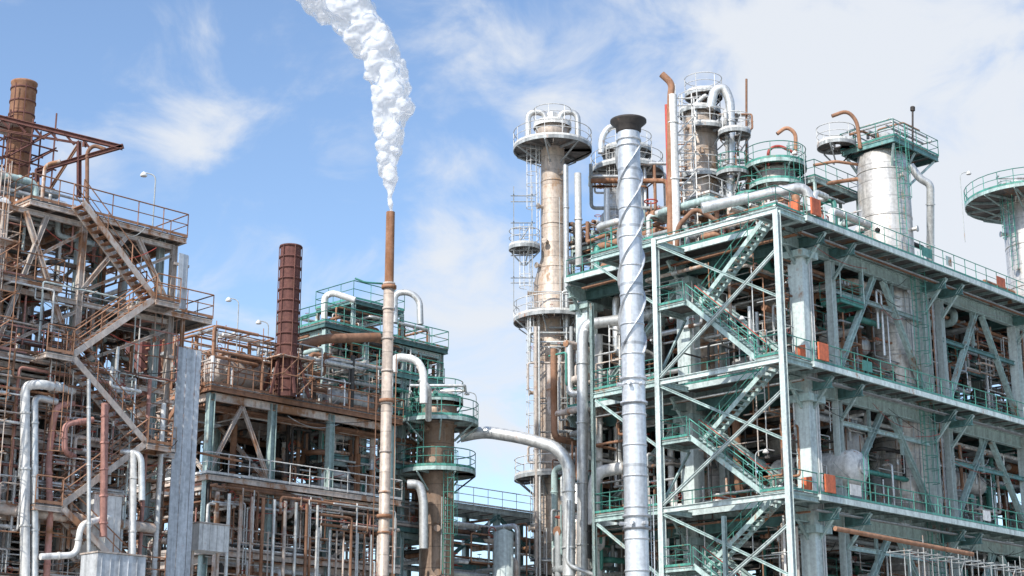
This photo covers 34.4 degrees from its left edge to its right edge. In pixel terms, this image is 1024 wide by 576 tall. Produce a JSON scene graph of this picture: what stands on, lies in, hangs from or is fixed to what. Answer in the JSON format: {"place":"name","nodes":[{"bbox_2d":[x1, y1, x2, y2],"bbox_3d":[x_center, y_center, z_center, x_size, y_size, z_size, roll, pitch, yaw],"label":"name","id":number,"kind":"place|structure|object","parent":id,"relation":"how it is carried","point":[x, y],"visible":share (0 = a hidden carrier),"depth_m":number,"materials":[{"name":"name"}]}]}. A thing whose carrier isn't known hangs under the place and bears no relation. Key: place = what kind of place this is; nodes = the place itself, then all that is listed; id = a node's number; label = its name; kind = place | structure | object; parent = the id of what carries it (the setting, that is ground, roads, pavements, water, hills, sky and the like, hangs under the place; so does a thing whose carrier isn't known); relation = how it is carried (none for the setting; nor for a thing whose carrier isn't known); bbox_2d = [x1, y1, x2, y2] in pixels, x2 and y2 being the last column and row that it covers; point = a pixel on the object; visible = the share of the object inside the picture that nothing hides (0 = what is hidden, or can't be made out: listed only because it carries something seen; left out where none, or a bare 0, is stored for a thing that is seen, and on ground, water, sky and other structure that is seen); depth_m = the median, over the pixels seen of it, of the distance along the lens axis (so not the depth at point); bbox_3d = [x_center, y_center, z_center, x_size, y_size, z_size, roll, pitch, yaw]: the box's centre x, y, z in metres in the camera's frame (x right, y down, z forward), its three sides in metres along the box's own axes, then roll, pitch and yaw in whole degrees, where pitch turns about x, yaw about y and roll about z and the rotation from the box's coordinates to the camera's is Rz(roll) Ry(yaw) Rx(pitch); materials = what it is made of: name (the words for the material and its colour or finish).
{"place":"outdoors","nodes":[
{"label":"outdoors","id":0,"kind":"place"},
{"bbox_2d":[0,0,1023,575],"label":"sky","id":1,"kind":"structure","parent":0,"point":[252,120],"materials":[{"name":"blue"}]},
{"bbox_2d":[960,171,971,241],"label":"gooseneck lamp","id":2,"kind":"object","parent":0,"point":[968,173],"visible":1,"depth_m":102.32,"materials":[{"name":"grey metal"}]},
{"label":"ground","id":3,"kind":"structure","parent":0,"visible":0},
{"bbox_2d":[0,78,57,347],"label":"furnace stack","id":4,"kind":"object","parent":3,"relation":"on","point":[22,106],"visible":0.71,"depth_m":76.18,"materials":[{"name":"metal"}]},
{"bbox_2d":[0,159,214,575],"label":"pipe frame structure","id":5,"kind":"object","parent":3,"relation":"on","point":[99,243],"visible":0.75,"depth_m":70.23,"materials":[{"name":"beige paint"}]},
{"bbox_2d":[28,287,43,338],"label":"gooseneck lamp","id":6,"kind":"object","parent":5,"relation":"attached to","point":[31,289],"visible":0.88,"depth_m":68.34,"materials":[{"name":"grey metal"}]},
{"bbox_2d":[0,169,90,236],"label":"rooftop equipment","id":7,"kind":"object","parent":5,"relation":"on","point":[50,194],"visible":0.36,"depth_m":70.76,"materials":[{"name":"white paint"}]},
{"bbox_2d":[0,115,123,203],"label":"davit gantry","id":8,"kind":"object","parent":7,"relation":"attached to","point":[79,158],"visible":0.87,"depth_m":72.31,"materials":[{"name":"metal"}]},
{"bbox_2d":[0,242,242,575],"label":"insulated pipework","id":9,"kind":"object","parent":5,"relation":"attached to","point":[133,526],"visible":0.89,"depth_m":66.72,"materials":[{"name":"white paint"}]},
{"bbox_2d":[140,172,155,225],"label":"gooseneck lamp","id":10,"kind":"object","parent":5,"relation":"attached to","point":[143,174],"visible":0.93,"depth_m":74.99,"materials":[{"name":"white metal"}]},
{"bbox_2d":[75,492,229,575],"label":"clad equipment box","id":11,"kind":"object","parent":3,"relation":"on","point":[209,538],"visible":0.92,"depth_m":67.43,"materials":[{"name":"white paint"}]},
{"bbox_2d":[122,321,403,575],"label":"compressor structure","id":12,"kind":"object","parent":3,"relation":"on","point":[265,493],"visible":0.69,"depth_m":88.98,"materials":[{"name":"teal paint"}]},
{"bbox_2d":[226,297,238,384],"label":"gooseneck lamp","id":13,"kind":"object","parent":12,"relation":"attached to","point":[228,299],"visible":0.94,"depth_m":88.87,"materials":[{"name":"white metal"}]},
{"bbox_2d":[256,320,268,361],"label":"gooseneck lamp","id":14,"kind":"object","parent":12,"relation":"attached to","point":[258,322],"visible":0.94,"depth_m":90.72,"materials":[{"name":"white metal"}]},
{"bbox_2d":[259,243,315,399],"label":"rusted stack","id":15,"kind":"object","parent":12,"relation":"on","point":[287,358],"visible":0.99,"depth_m":89.30,"materials":[{"name":"metal"}]},
{"bbox_2d":[275,277,448,575],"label":"platform tower","id":16,"kind":"structure","parent":3,"relation":"on","point":[349,334],"depth_m":96.44,"materials":[{"name":"teal metal"}]},
{"bbox_2d":[372,211,396,575],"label":"steam vent stack","id":17,"kind":"object","parent":3,"relation":"on","point":[386,401],"visible":1,"depth_m":81.16,"materials":[{"name":"metal"}]},
{"bbox_2d":[296,0,414,210],"bbox_3d":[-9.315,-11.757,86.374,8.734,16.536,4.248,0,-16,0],"label":"steam plume","id":18,"kind":"object","parent":17,"relation":"attached to","point":[386,71],"visible":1,"depth_m":85.47,"materials":[{"name":"white"}]},
{"bbox_2d":[398,377,478,575],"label":"absorber column","id":19,"kind":"structure","parent":3,"relation":"on","point":[437,471],"depth_m":95.52,"materials":[{"name":"green metal"}]},
{"bbox_2d":[464,391,476,417],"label":"gooseneck lamp","id":20,"kind":"object","parent":19,"relation":"on","point":[466,393],"visible":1,"depth_m":97.81,"materials":[{"name":"white metal"}]},
{"bbox_2d":[395,485,614,575],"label":"pipe bridge","id":21,"kind":"structure","parent":3,"relation":"on","point":[504,539],"depth_m":101.98,"materials":[{"name":"teal paint"}]},
{"bbox_2d":[509,103,591,575],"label":"distillation column","id":22,"kind":"structure","parent":3,"relation":"on","point":[552,146],"depth_m":107.05,"materials":[{"name":"metal"}]},
{"bbox_2d":[459,124,814,575],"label":"silver pipework","id":23,"kind":"object","parent":22,"relation":"attached to","point":[559,452],"visible":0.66,"depth_m":96.80,"materials":[{"name":"metal"}]},
{"bbox_2d":[588,128,666,566],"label":"stripper column","id":24,"kind":"structure","parent":3,"relation":"on","point":[605,171],"depth_m":112.58,"materials":[{"name":"silver metal"}]},
{"bbox_2d":[610,114,654,575],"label":"steel chimney","id":25,"kind":"object","parent":3,"relation":"on","point":[636,528],"visible":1,"depth_m":81.82,"materials":[{"name":"metal"}]},
{"bbox_2d":[677,72,762,575],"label":"reactor column","id":26,"kind":"structure","parent":3,"relation":"on","point":[710,131],"depth_m":104.94,"materials":[{"name":"silver metal"}]},
{"bbox_2d":[744,126,806,575],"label":"surge drum","id":27,"kind":"object","parent":3,"relation":"on","point":[777,170],"visible":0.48,"depth_m":102.26,"materials":[{"name":"teal paint"}]},
{"bbox_2d":[564,185,1023,575],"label":"process structure","id":28,"kind":"object","parent":3,"relation":"on","point":[800,383],"visible":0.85,"depth_m":94.81,"materials":[{"name":"teal paint"}]},
{"bbox_2d":[546,340,682,575],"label":"process equipment","id":29,"kind":"object","parent":28,"relation":"on","point":[556,532],"visible":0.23,"depth_m":99.96,"materials":[{"name":"teal paint"}]},
{"bbox_2d":[659,72,699,245],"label":"vent stack","id":30,"kind":"object","parent":28,"relation":"on","point":[672,134],"visible":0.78,"depth_m":101.08,"materials":[{"name":"metal"}]},
{"bbox_2d":[569,159,858,571],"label":"roof access platform","id":31,"kind":"structure","parent":28,"relation":"on","point":[838,192],"depth_m":105.47,"materials":[{"name":"teal paint"}]},
{"bbox_2d":[585,160,857,261],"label":"rusty pipework","id":32,"kind":"object","parent":28,"relation":"on","point":[688,214],"visible":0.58,"depth_m":103.84,"materials":[{"name":"metal"}]},
{"bbox_2d":[594,187,861,298],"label":"rooftop equipment","id":33,"kind":"object","parent":28,"relation":"on","point":[659,216],"visible":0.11,"depth_m":100.96,"materials":[{"name":"grey metal"}]},
{"bbox_2d":[739,316,753,360],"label":"gooseneck lamp","id":34,"kind":"object","parent":28,"relation":"attached to","point":[741,318],"visible":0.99,"depth_m":90.78,"materials":[{"name":"white metal"}]},
{"bbox_2d":[755,449,768,493],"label":"gooseneck lamp","id":35,"kind":"object","parent":28,"relation":"attached to","point":[765,451],"visible":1,"depth_m":86.76,"materials":[{"name":"white metal"}]},
{"bbox_2d":[792,150,805,184],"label":"gooseneck lamp","id":36,"kind":"object","parent":28,"relation":"attached to","point":[794,152],"visible":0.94,"depth_m":95.48,"materials":[{"name":"white metal"}]},
{"bbox_2d":[607,200,1014,322],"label":"rooftop equipment","id":37,"kind":"object","parent":28,"relation":"on","point":[851,218],"visible":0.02,"depth_m":99.91,"materials":[{"name":"metal"}]},
{"bbox_2d":[612,258,1023,427],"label":"process equipment","id":38,"kind":"object","parent":28,"relation":"on","point":[671,331],"visible":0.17,"depth_m":100.88,"materials":[{"name":"metal"}]},
{"bbox_2d":[768,449,870,500],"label":"horizontal drum","id":39,"kind":"object","parent":28,"relation":"on","point":[852,463],"visible":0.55,"depth_m":91.33,"materials":[{"name":"white paint"}]},
{"bbox_2d":[618,403,1022,552],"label":"process equipment","id":40,"kind":"object","parent":28,"relation":"on","point":[1012,468],"visible":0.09,"depth_m":99.02,"materials":[{"name":"grey metal"}]},
{"bbox_2d":[657,525,1023,575],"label":"process equipment","id":41,"kind":"object","parent":28,"relation":"on","point":[833,570],"visible":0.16,"depth_m":99.30,"materials":[{"name":"white paint"}]},
{"bbox_2d":[823,426,867,500],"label":"process vessel","id":42,"kind":"object","parent":28,"relation":"on","point":[854,444],"visible":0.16,"depth_m":96.16,"materials":[{"name":"grey metal"}]},
{"bbox_2d":[816,106,938,575],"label":"vertical reactor","id":43,"kind":"object","parent":3,"relation":"on","point":[888,165],"visible":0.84,"depth_m":102.72,"materials":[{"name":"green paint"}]},
{"bbox_2d":[886,535,1023,575],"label":"access scaffolding","id":44,"kind":"object","parent":3,"relation":"on","point":[964,562],"visible":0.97,"depth_m":92.75,"materials":[{"name":"grey metal"}]},
{"bbox_2d":[964,167,1023,361],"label":"vertical reactor","id":45,"kind":"object","parent":3,"relation":"on","point":[1001,204],"visible":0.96,"depth_m":114.24,"materials":[{"name":"teal paint"}]}
]}

